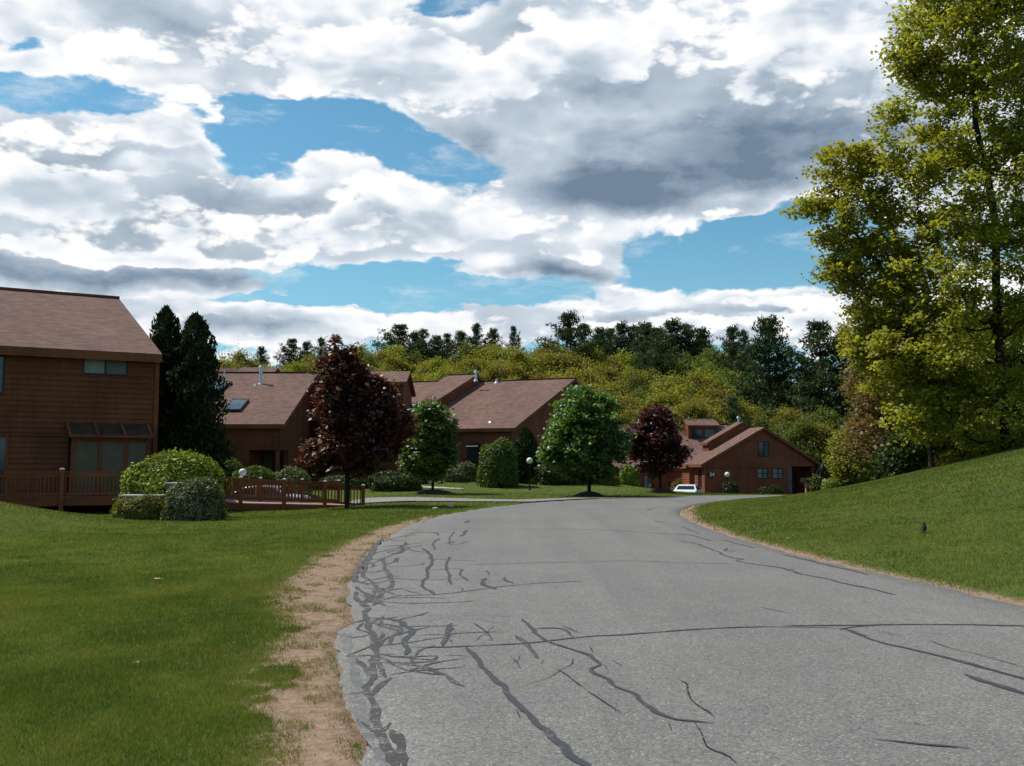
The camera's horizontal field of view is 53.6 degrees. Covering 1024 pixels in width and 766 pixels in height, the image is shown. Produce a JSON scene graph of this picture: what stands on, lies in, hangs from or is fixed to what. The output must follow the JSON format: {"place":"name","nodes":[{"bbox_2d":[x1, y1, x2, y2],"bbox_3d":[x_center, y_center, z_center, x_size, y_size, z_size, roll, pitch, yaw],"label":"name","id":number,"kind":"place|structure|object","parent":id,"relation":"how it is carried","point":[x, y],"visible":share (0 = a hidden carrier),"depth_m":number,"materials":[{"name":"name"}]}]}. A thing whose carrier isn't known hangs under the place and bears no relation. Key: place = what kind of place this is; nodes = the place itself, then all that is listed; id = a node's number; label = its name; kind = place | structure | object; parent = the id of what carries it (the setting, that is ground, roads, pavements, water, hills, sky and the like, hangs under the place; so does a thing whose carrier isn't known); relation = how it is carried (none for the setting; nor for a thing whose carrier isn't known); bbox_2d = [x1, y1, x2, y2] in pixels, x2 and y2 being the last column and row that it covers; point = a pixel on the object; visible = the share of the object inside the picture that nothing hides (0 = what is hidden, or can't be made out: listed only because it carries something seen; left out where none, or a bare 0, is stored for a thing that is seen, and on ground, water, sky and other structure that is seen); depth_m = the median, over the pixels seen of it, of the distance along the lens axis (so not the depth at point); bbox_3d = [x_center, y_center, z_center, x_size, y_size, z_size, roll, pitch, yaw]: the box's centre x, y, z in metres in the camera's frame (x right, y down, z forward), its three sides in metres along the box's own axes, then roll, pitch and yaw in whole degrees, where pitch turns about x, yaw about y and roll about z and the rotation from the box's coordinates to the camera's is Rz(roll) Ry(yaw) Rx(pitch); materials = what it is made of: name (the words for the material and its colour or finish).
{"place":"outdoors","nodes":[
{"label":"outdoors","id":0,"kind":"place"},
{"bbox_2d":[227,485,310,509],"bbox_3d":[-11.820,5.477,47.214,4.710,1.404,1.788,0,-5,4],"label":"car","id":1,"kind":"object","parent":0,"point":[265,495],"visible":0.05,"depth_m":46.42,"materials":[{"name":"silver metal"}]},
{"bbox_2d":[351,497,582,502],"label":"driveway","id":2,"kind":"structure","parent":0,"point":[380,499],"depth_m":44.28,"materials":[{"name":"grey asphalt"}]},
{"bbox_2d":[0,449,1023,765],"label":"ground","id":3,"kind":"structure","parent":0,"point":[324,743],"depth_m":13.65,"materials":[{"name":"green plant"}]},
{"bbox_2d":[0,468,123,510],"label":"deck","id":4,"kind":"structure","parent":3,"relation":"on","point":[36,499],"depth_m":35.16,"materials":[{"name":"brown wood"}]},
{"bbox_2d":[0,287,161,510],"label":"house","id":5,"kind":"structure","parent":3,"relation":"on","point":[79,382],"depth_m":38.62,"materials":[{"name":"brown wood"}]},
{"bbox_2d":[0,435,8,493],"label":"sliding door","id":6,"kind":"structure","parent":5,"relation":"in","point":[4,439],"depth_m":37.13,"materials":[{"name":"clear glass"}]},
{"bbox_2d":[83,359,127,375],"bbox_3d":[-15.713,-0.629,39.169,1.630,0.640,0.080,3,-5,-31],"label":"window","id":7,"kind":"structure","parent":5,"relation":"in","point":[90,366],"depth_m":39.15,"materials":[{"name":"grey glass"}]},
{"bbox_2d":[67,437,149,495],"bbox_3d":[-15.363,3.232,38.645,2.810,2.400,0.750,3,-5,-31],"label":"sliding door","id":8,"kind":"structure","parent":5,"relation":"in","point":[85,453],"depth_m":38.20,"materials":[{"name":"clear glass"}]},
{"bbox_2d":[111,493,166,520],"bbox_3d":[-11.028,3.701,30.198,1.684,0.850,1.394,0,-5,0],"label":"shrub","id":9,"kind":"object","parent":3,"relation":"on","point":[146,507],"visible":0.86,"depth_m":29.75,"materials":[{"name":"green plant"}]},
{"bbox_2d":[109,447,229,516],"bbox_3d":[-11.183,3.281,33.330,3.770,2.373,3.252,0,-5,0],"label":"shrub","id":10,"kind":"object","parent":3,"relation":"on","point":[157,473],"visible":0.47,"depth_m":32.57,"materials":[{"name":"green plant"}]},
{"bbox_2d":[148,304,195,453],"bbox_3d":[-15.558,1.284,45.502,3.454,9.773,3.348,0,-5,0],"label":"arborvitae","id":11,"kind":"object","parent":3,"relation":"on","point":[166,327],"visible":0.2,"depth_m":45.17,"materials":[{"name":"green plant"}]},
{"bbox_2d":[159,475,227,520],"bbox_3d":[-9.443,3.433,30.010,1.923,1.403,1.783,0,-5,0],"label":"shrub","id":12,"kind":"object","parent":3,"relation":"on","point":[198,498],"visible":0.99,"depth_m":29.52,"materials":[{"name":"green plant"}]},
{"bbox_2d":[157,311,235,498],"bbox_3d":[-14.173,1.430,45.059,3.754,9.412,3.830,0,-5,0],"label":"arborvitae","id":13,"kind":"object","parent":3,"relation":"on","point":[192,344],"visible":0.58,"depth_m":44.47,"materials":[{"name":"green plant"}]},
{"bbox_2d":[223,457,244,492],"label":"shrub","id":14,"kind":"object","parent":3,"relation":"on","point":[235,467],"visible":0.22,"depth_m":56.94,"materials":[{"name":"green plant"}]},
{"bbox_2d":[228,347,263,366],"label":"oak tree","id":15,"kind":"object","parent":3,"relation":"on","point":[237,356],"visible":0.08,"depth_m":152.00,"materials":[{"name":"green plant"}]},
{"bbox_2d":[228,465,275,492],"bbox_3d":[-14.363,5.336,56.262,2.727,1.628,1.898,0,-5,0],"label":"shrub","id":16,"kind":"object","parent":3,"relation":"on","point":[264,472],"visible":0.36,"depth_m":55.86,"materials":[{"name":"green plant"}]},
{"bbox_2d":[272,338,307,366],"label":"pine tree","id":17,"kind":"object","parent":3,"relation":"on","point":[288,354],"visible":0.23,"depth_m":170.46,"materials":[{"name":"green plant"}]},
{"bbox_2d":[269,465,311,492],"bbox_3d":[-12.505,5.388,56.778,2.834,1.606,2.230,0,-5,0],"label":"shrub","id":18,"kind":"object","parent":3,"relation":"on","point":[291,474],"visible":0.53,"depth_m":56.36,"materials":[{"name":"green plant"}]},
{"bbox_2d":[223,476,364,510],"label":"ramp","id":19,"kind":"structure","parent":3,"relation":"on","point":[239,504],"depth_m":40.03,"materials":[{"name":"brown wood"}]},
{"bbox_2d":[287,356,320,376],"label":"oak tree","id":20,"kind":"object","parent":3,"relation":"on","point":[300,367],"visible":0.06,"depth_m":137.05,"materials":[{"name":"green plant"}]},
{"bbox_2d":[210,365,415,479],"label":"house","id":21,"kind":"structure","parent":3,"relation":"on","point":[268,423],"depth_m":64.51,"materials":[{"name":"brown wood"}]},
{"bbox_2d":[262,452,283,471],"bbox_3d":[-14.670,5.308,62.165,1.300,2.100,0.080,0,-5,0],"label":"glazed door","id":22,"kind":"structure","parent":21,"relation":"in","point":[268,458],"depth_m":62.20,"materials":[{"name":"brown glass"}]},
{"bbox_2d":[307,475,367,488],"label":"shrub","id":23,"kind":"object","parent":3,"relation":"on","point":[353,481],"visible":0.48,"depth_m":59.01,"materials":[{"name":"green plant"}]},
{"bbox_2d":[293,334,421,507],"bbox_3d":[-5.964,1.475,39.161,5.004,6.832,3.820,0,-5,0],"label":"maple tree","id":24,"kind":"object","parent":3,"relation":"on","point":[373,429],"visible":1,"depth_m":38.50,"materials":[{"name":"red plant"}]},
{"bbox_2d":[369,474,423,490],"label":"shrub","id":25,"kind":"object","parent":3,"relation":"on","point":[397,482],"visible":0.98,"depth_m":57.59,"materials":[{"name":"green plant"}]},
{"bbox_2d":[380,352,421,377],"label":"oak tree","id":26,"kind":"object","parent":3,"relation":"on","point":[401,364],"visible":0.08,"depth_m":141.70,"materials":[{"name":"green plant"}]},
{"bbox_2d":[370,323,441,362],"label":"pine tree","id":27,"kind":"object","parent":3,"relation":"on","point":[399,332],"visible":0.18,"depth_m":168.30,"materials":[{"name":"green plant"}]},
{"bbox_2d":[410,489,456,494],"bbox_3d":[-4.242,5.855,54.260,2.699,0.330,2.700,-4,-6,44],"label":"mulch mound","id":28,"kind":"object","parent":3,"relation":"on","point":[431,492],"visible":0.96,"depth_m":53.56,"materials":[{"name":"brown soil"}]},
{"bbox_2d":[395,395,462,488],"bbox_3d":[-4.443,3.315,54.391,3.577,5.389,3.111,0,-5,0],"label":"maple tree","id":29,"kind":"object","parent":28,"relation":"on","point":[437,432],"visible":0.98,"depth_m":53.84,"materials":[{"name":"green plant"}]},
{"bbox_2d":[416,361,464,380],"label":"oak tree","id":30,"kind":"object","parent":3,"relation":"on","point":[442,372],"visible":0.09,"depth_m":123.03,"materials":[{"name":"green plant"}]},
{"bbox_2d":[432,333,454,363],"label":"pine tree","id":31,"kind":"object","parent":3,"relation":"on","point":[445,346],"visible":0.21,"depth_m":172.75,"materials":[{"name":"green plant"}]},
{"bbox_2d":[439,330,473,363],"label":"pine tree","id":32,"kind":"object","parent":3,"relation":"on","point":[458,338],"visible":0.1,"depth_m":170.51,"materials":[{"name":"green plant"}]},
{"bbox_2d":[442,461,477,482],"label":"shrub","id":33,"kind":"object","parent":3,"relation":"on","point":[465,472],"visible":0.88,"depth_m":63.73,"materials":[{"name":"green plant"}]},
{"bbox_2d":[443,341,479,369],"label":"oak tree","id":34,"kind":"object","parent":3,"relation":"on","point":[464,350],"visible":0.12,"depth_m":152.91,"materials":[{"name":"green plant"}]},
{"bbox_2d":[446,354,486,373],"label":"oak tree","id":35,"kind":"object","parent":3,"relation":"on","point":[470,363],"visible":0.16,"depth_m":139.02,"materials":[{"name":"green plant"}]},
{"bbox_2d":[459,322,494,358],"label":"pine tree","id":36,"kind":"object","parent":3,"relation":"on","point":[476,329],"visible":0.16,"depth_m":168.64,"materials":[{"name":"green plant"}]},
{"bbox_2d":[457,343,511,365],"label":"oak tree","id":37,"kind":"object","parent":3,"relation":"on","point":[481,352],"visible":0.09,"depth_m":149.30,"materials":[{"name":"green plant"}]},
{"bbox_2d":[476,437,518,486],"bbox_3d":[-0.839,4.722,60.807,2.696,3.045,2.498,0,-5,0],"label":"shrub","id":38,"kind":"object","parent":3,"relation":"on","point":[498,461],"visible":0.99,"depth_m":60.07,"materials":[{"name":"green plant"}]},
{"bbox_2d":[478,358,519,380],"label":"oak tree","id":39,"kind":"object","parent":3,"relation":"on","point":[493,372],"visible":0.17,"depth_m":121.92,"materials":[{"name":"green plant"}]},
{"bbox_2d":[407,370,591,480],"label":"house","id":40,"kind":"structure","parent":3,"relation":"on","point":[487,412],"depth_m":74.04,"materials":[{"name":"red wood"}]},
{"bbox_2d":[0,446,1023,765],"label":"grass","id":41,"kind":"structure","parent":3,"relation":"on","point":[36,594],"depth_m":12.59,"materials":[{"name":"green plant"}]},
{"bbox_2d":[504,325,524,350],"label":"pine tree","id":42,"kind":"object","parent":3,"relation":"on","point":[513,337],"visible":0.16,"depth_m":170.82,"materials":[{"name":"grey plant"}]},
{"bbox_2d":[503,342,541,375],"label":"oak tree","id":43,"kind":"object","parent":3,"relation":"on","point":[519,356],"visible":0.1,"depth_m":135.53,"materials":[{"name":"green plant"}]},
{"bbox_2d":[505,361,543,379],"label":"oak tree","id":44,"kind":"object","parent":3,"relation":"on","point":[518,369],"visible":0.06,"depth_m":127.44,"materials":[{"name":"green plant"}]},
{"bbox_2d":[512,426,540,482],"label":"arborvitae","id":45,"kind":"object","parent":3,"relation":"on","point":[525,444],"visible":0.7,"depth_m":62.70,"materials":[{"name":"green plant"}]},
{"bbox_2d":[522,347,580,377],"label":"oak tree","id":46,"kind":"object","parent":3,"relation":"on","point":[553,361],"visible":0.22,"depth_m":134.26,"materials":[{"name":"green plant"}]},
{"bbox_2d":[524,339,578,358],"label":"oak tree","id":47,"kind":"object","parent":3,"relation":"on","point":[559,346],"visible":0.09,"depth_m":149.28,"materials":[{"name":"green plant"}]},
{"bbox_2d":[530,464,579,484],"bbox_3d":[2.667,5.466,62.278,3.280,1.620,2.306,0,-5,0],"label":"shrub","id":48,"kind":"object","parent":3,"relation":"on","point":[542,476],"visible":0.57,"depth_m":61.43,"materials":[{"name":"green plant"}]},
{"bbox_2d":[534,310,600,367],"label":"pine tree","id":49,"kind":"object","parent":3,"relation":"on","point":[566,332],"visible":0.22,"depth_m":150.72,"materials":[{"name":"green plant"}]},
{"bbox_2d":[553,348,597,375],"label":"oak tree","id":50,"kind":"object","parent":3,"relation":"on","point":[576,357],"visible":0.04,"depth_m":137.16,"materials":[{"name":"green plant"}]},
{"bbox_2d":[553,361,611,389],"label":"oak tree","id":51,"kind":"object","parent":3,"relation":"on","point":[586,376],"visible":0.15,"depth_m":121.89,"materials":[{"name":"green plant"}]},
{"bbox_2d":[533,382,640,491],"bbox_3d":[3.701,2.818,50.593,4.768,5.783,4.342,-3,-6,36],"label":"maple tree","id":52,"kind":"object","parent":3,"relation":"on","point":[577,443],"visible":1,"depth_m":49.77,"materials":[{"name":"green plant"}]},
{"bbox_2d":[571,323,609,358],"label":"pine tree","id":53,"kind":"object","parent":3,"relation":"on","point":[587,332],"visible":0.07,"depth_m":156.40,"materials":[{"name":"green plant"}]},
{"bbox_2d":[573,338,613,367],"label":"oak tree","id":54,"kind":"object","parent":3,"relation":"on","point":[595,355],"visible":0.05,"depth_m":152.13,"materials":[{"name":"green plant"}]},
{"bbox_2d":[588,327,615,362],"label":"pine tree","id":55,"kind":"object","parent":3,"relation":"on","point":[600,332],"visible":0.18,"depth_m":166.61,"materials":[{"name":"green plant"}]},
{"bbox_2d":[593,359,626,385],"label":"oak tree","id":56,"kind":"object","parent":3,"relation":"on","point":[610,372],"visible":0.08,"depth_m":139.73,"materials":[{"name":"green plant"}]},
{"bbox_2d":[607,320,633,359],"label":"pine tree","id":57,"kind":"object","parent":3,"relation":"on","point":[621,328],"visible":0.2,"depth_m":170.65,"materials":[{"name":"green plant"}]},
{"bbox_2d":[619,464,639,485],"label":"shrub","id":58,"kind":"object","parent":3,"relation":"on","point":[628,476],"visible":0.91,"depth_m":70.29,"materials":[{"name":"green plant"}]},
{"bbox_2d":[611,369,652,397],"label":"oak tree","id":59,"kind":"object","parent":3,"relation":"on","point":[635,382],"visible":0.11,"depth_m":126.06,"materials":[{"name":"green plant"}]},
{"bbox_2d":[623,320,658,362],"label":"pine tree","id":60,"kind":"object","parent":3,"relation":"on","point":[643,329],"visible":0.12,"depth_m":168.62,"materials":[{"name":"green plant"}]},
{"bbox_2d":[629,338,657,381],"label":"pine tree","id":61,"kind":"object","parent":3,"relation":"on","point":[644,344],"visible":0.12,"depth_m":146.44,"materials":[{"name":"green plant"}]},
{"bbox_2d":[629,326,686,363],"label":"pine tree","id":62,"kind":"object","parent":3,"relation":"on","point":[654,328],"visible":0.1,"depth_m":166.35,"materials":[{"name":"green plant"}]},
{"bbox_2d":[624,402,695,488],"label":"maple tree","id":63,"kind":"object","parent":3,"relation":"on","point":[663,444],"visible":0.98,"depth_m":55.85,"materials":[{"name":"red plant"}]},
{"bbox_2d":[632,382,687,412],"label":"oak tree","id":64,"kind":"object","parent":3,"relation":"on","point":[659,399],"visible":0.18,"depth_m":112.51,"materials":[{"name":"green plant"}]},
{"bbox_2d":[633,339,693,383],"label":"pine tree","id":65,"kind":"object","parent":3,"relation":"on","point":[657,357],"visible":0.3,"depth_m":139.59,"materials":[{"name":"green plant"}]},
{"bbox_2d":[612,418,729,489],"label":"house","id":66,"kind":"structure","parent":3,"relation":"on","point":[697,432],"depth_m":95.25,"materials":[{"name":"red wood"}]},
{"bbox_2d":[638,315,706,363],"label":"pine tree","id":67,"kind":"object","parent":3,"relation":"on","point":[673,327],"visible":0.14,"depth_m":162.40,"materials":[{"name":"green plant"}]},
{"bbox_2d":[649,370,701,398],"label":"oak tree","id":68,"kind":"object","parent":3,"relation":"on","point":[662,382],"visible":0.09,"depth_m":124.03,"materials":[{"name":"green plant"}]},
{"bbox_2d":[663,377,698,401],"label":"oak tree","id":69,"kind":"object","parent":3,"relation":"on","point":[686,390],"visible":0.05,"depth_m":119.80,"materials":[{"name":"green plant"}]},
{"bbox_2d":[667,322,718,363],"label":"pine tree","id":70,"kind":"object","parent":3,"relation":"on","point":[693,345],"visible":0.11,"depth_m":163.57,"materials":[{"name":"green plant"}]},
{"bbox_2d":[663,371,726,397],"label":"oak tree","id":71,"kind":"object","parent":3,"relation":"on","point":[696,382],"visible":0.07,"depth_m":123.70,"materials":[{"name":"green plant"}]},
{"bbox_2d":[667,397,732,430],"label":"oak tree","id":72,"kind":"object","parent":3,"relation":"on","point":[691,411],"visible":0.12,"depth_m":99.23,"materials":[{"name":"green plant"}]},
{"bbox_2d":[688,326,721,358],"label":"pine tree","id":73,"kind":"object","parent":3,"relation":"on","point":[700,332],"visible":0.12,"depth_m":166.35,"materials":[{"name":"green plant"}]},
{"bbox_2d":[686,345,724,372],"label":"oak tree","id":74,"kind":"object","parent":3,"relation":"on","point":[705,353],"visible":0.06,"depth_m":149.05,"materials":[{"name":"green plant"}]},
{"bbox_2d":[686,384,737,423],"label":"oak tree","id":75,"kind":"object","parent":3,"relation":"on","point":[719,394],"visible":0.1,"depth_m":109.75,"materials":[{"name":"green plant"}]},
{"bbox_2d":[681,393,744,423],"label":"oak tree","id":76,"kind":"object","parent":3,"relation":"on","point":[715,407],"visible":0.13,"depth_m":105.35,"materials":[{"name":"green plant"}]},
{"bbox_2d":[689,365,740,402],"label":"oak tree","id":77,"kind":"object","parent":3,"relation":"on","point":[713,379],"visible":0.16,"depth_m":124.35,"materials":[{"name":"green plant"}]},
{"bbox_2d":[709,323,750,376],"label":"pine tree","id":78,"kind":"object","parent":3,"relation":"on","point":[730,344],"visible":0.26,"depth_m":150.57,"materials":[{"name":"green plant"}]},
{"bbox_2d":[720,394,756,424],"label":"pine tree","id":79,"kind":"object","parent":3,"relation":"on","point":[733,413],"visible":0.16,"depth_m":102.83,"materials":[{"name":"green plant"}]},
{"bbox_2d":[724,389,764,426],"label":"oak tree","id":80,"kind":"object","parent":3,"relation":"on","point":[748,412],"visible":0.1,"depth_m":110.62,"materials":[{"name":"green plant"}]},
{"bbox_2d":[681,416,819,494],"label":"house","id":81,"kind":"structure","parent":3,"relation":"on","point":[749,459],"depth_m":80.70,"materials":[{"name":"red wood"}]},
{"bbox_2d":[725,314,818,420],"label":"pine tree","id":82,"kind":"object","parent":3,"relation":"on","point":[769,340],"visible":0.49,"depth_m":124.12,"materials":[{"name":"green plant"}]},
{"bbox_2d":[768,417,794,440],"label":"oak tree","id":83,"kind":"object","parent":3,"relation":"on","point":[782,428],"visible":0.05,"depth_m":105.45,"materials":[{"name":"green plant"}]},
{"bbox_2d":[767,404,810,430],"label":"oak tree","id":84,"kind":"object","parent":3,"relation":"on","point":[787,414],"visible":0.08,"depth_m":115.11,"materials":[{"name":"green plant"}]},
{"bbox_2d":[779,414,825,475],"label":"oak tree","id":85,"kind":"object","parent":3,"relation":"on","point":[792,436],"visible":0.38,"depth_m":98.70,"materials":[{"name":"green plant"}]},
{"bbox_2d":[757,319,856,422],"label":"pine tree","id":86,"kind":"object","parent":3,"relation":"on","point":[816,336],"visible":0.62,"depth_m":119.35,"materials":[{"name":"green plant"}]},
{"bbox_2d":[795,405,843,477],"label":"oak tree","id":87,"kind":"object","parent":3,"relation":"on","point":[828,418],"visible":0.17,"depth_m":112.36,"materials":[{"name":"green plant"}]},
{"bbox_2d":[797,421,848,479],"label":"oak tree","id":88,"kind":"object","parent":3,"relation":"on","point":[823,435],"visible":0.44,"depth_m":98.10,"materials":[{"name":"green plant"}]},
{"bbox_2d":[822,425,876,484],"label":"maple tree","id":89,"kind":"object","parent":3,"relation":"on","point":[844,469],"visible":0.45,"depth_m":65.31,"materials":[{"name":"green plant"}]},
{"bbox_2d":[830,357,899,479],"bbox_3d":[21.617,1.783,60.013,4.987,10.087,5.192,0,-5,0],"label":"maple tree","id":90,"kind":"object","parent":3,"relation":"on","point":[851,374],"visible":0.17,"depth_m":59.88,"materials":[{"name":"green plant"}]},
{"bbox_2d":[779,138,979,467],"bbox_3d":[14.164,-3.045,39.255,7.119,13.077,4.788,0,-5,0],"label":"maple tree","id":91,"kind":"object","parent":3,"relation":"on","point":[846,271],"visible":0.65,"depth_m":38.86,"materials":[{"name":"green plant"}]},
{"bbox_2d":[840,328,920,464],"bbox_3d":[20.243,1.436,51.864,6.835,8.960,5.884,0,-5,0],"label":"maple tree","id":92,"kind":"object","parent":3,"relation":"on","point":[866,405],"visible":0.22,"depth_m":51.71,"materials":[{"name":"green plant"}]},
{"bbox_2d":[864,426,944,476],"bbox_3d":[18.208,3.586,46.800,3.524,3.621,3.060,0,-5,0],"label":"bush","id":93,"kind":"object","parent":3,"relation":"on","point":[906,458],"visible":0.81,"depth_m":46.35,"materials":[{"name":"green plant"}]},
{"bbox_2d":[855,0,1023,451],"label":"maple tree","id":94,"kind":"object","parent":3,"relation":"on","point":[996,378],"visible":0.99,"depth_m":36.73,"materials":[{"name":"green plant"}]},
{"bbox_2d":[886,318,1023,464],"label":"maple tree","id":95,"kind":"object","parent":3,"relation":"on","point":[950,453],"visible":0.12,"depth_m":45.81,"materials":[{"name":"green plant"}]},
{"bbox_2d":[943,415,1020,455],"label":"maple tree","id":96,"kind":"object","parent":3,"relation":"on","point":[986,451],"visible":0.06,"depth_m":42.76,"materials":[{"name":"green plant"}]},
{"bbox_2d":[964,307,1023,446],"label":"maple tree","id":97,"kind":"object","parent":3,"relation":"on","point":[1020,414],"visible":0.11,"depth_m":45.05,"materials":[{"name":"green plant"}]},
{"bbox_2d":[0,0,1023,402],"label":"sky","id":98,"kind":"structure","parent":0,"point":[274,172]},
{"bbox_2d":[333,495,1023,765],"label":"road","id":99,"kind":"structure","parent":0,"point":[648,631],"depth_m":8.55,"materials":[{"name":"grey asphalt"}]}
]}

